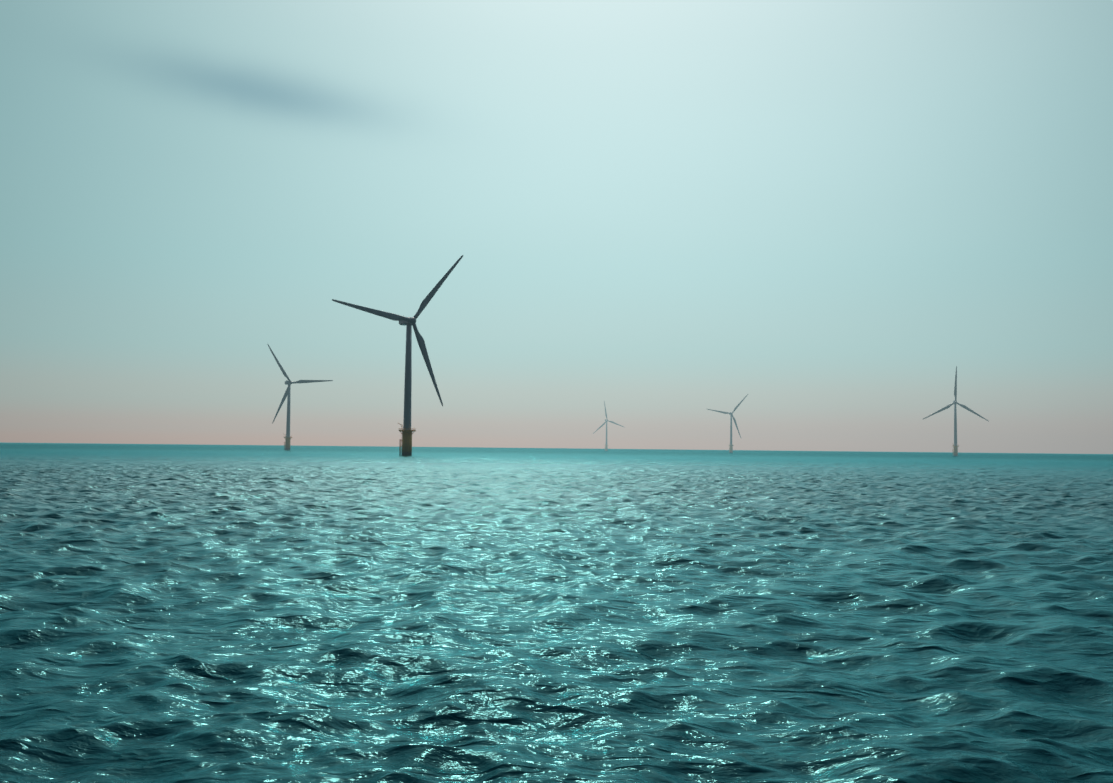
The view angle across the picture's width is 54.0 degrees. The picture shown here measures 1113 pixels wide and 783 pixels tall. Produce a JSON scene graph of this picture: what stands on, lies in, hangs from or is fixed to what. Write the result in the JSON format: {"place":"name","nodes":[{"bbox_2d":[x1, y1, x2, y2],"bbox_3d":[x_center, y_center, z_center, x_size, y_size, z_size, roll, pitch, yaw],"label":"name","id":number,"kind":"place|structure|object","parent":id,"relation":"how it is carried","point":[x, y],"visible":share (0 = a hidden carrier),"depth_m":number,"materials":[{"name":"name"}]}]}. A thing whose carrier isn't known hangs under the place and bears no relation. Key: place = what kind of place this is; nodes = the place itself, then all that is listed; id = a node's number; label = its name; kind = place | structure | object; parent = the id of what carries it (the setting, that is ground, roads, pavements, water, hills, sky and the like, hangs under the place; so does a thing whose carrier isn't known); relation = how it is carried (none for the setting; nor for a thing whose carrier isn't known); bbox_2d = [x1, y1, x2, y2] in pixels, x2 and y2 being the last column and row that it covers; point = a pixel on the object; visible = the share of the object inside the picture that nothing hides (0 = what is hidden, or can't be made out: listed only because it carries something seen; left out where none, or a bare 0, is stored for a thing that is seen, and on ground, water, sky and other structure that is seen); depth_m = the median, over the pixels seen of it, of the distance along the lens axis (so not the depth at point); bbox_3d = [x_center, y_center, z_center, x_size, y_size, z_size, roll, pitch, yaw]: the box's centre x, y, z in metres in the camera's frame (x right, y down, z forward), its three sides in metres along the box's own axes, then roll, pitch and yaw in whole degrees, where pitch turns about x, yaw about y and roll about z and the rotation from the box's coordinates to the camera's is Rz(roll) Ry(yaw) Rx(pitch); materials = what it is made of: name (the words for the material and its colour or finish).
{"place":"outdoors","nodes":[
{"label":"outdoors","id":0,"kind":"place"},
{"bbox_2d":[0,442,1112,782],"bbox_3d":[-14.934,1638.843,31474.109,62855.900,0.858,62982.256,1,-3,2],"label":"sea","id":1,"kind":"structure","parent":0,"point":[264,614],"depth_m":35.56,"materials":[{"name":"liquid"}]},
{"bbox_2d":[268,345,332,449],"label":"turbine","id":2,"kind":"object","parent":1,"relation":"in","point":[287,436],"visible":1,"depth_m":1298.57,"materials":[{"name":"paint"}]},
{"bbox_2d":[332,255,462,455],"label":"turbine","id":3,"kind":"object","parent":1,"relation":"in","point":[406,430],"visible":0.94,"depth_m":647.33,"materials":[{"name":"paint"}]},
{"bbox_2d":[593,401,623,450],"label":"turbine","id":4,"kind":"object","parent":1,"relation":"in","point":[606,447],"visible":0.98,"depth_m":2891.55,"materials":[{"name":"paint"}]},
{"bbox_2d":[708,394,747,452],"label":"turbine","id":5,"kind":"object","parent":1,"relation":"in","point":[731,445],"visible":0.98,"depth_m":2244.81,"materials":[{"name":"paint"}]},
{"bbox_2d":[924,366,987,455],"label":"turbine","id":6,"kind":"object","parent":1,"relation":"in","point":[955,446],"visible":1,"depth_m":1628.67,"materials":[{"name":"paint"}]},
{"bbox_2d":[0,0,1112,453],"label":"sky","id":7,"kind":"structure","parent":0,"point":[664,213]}
]}

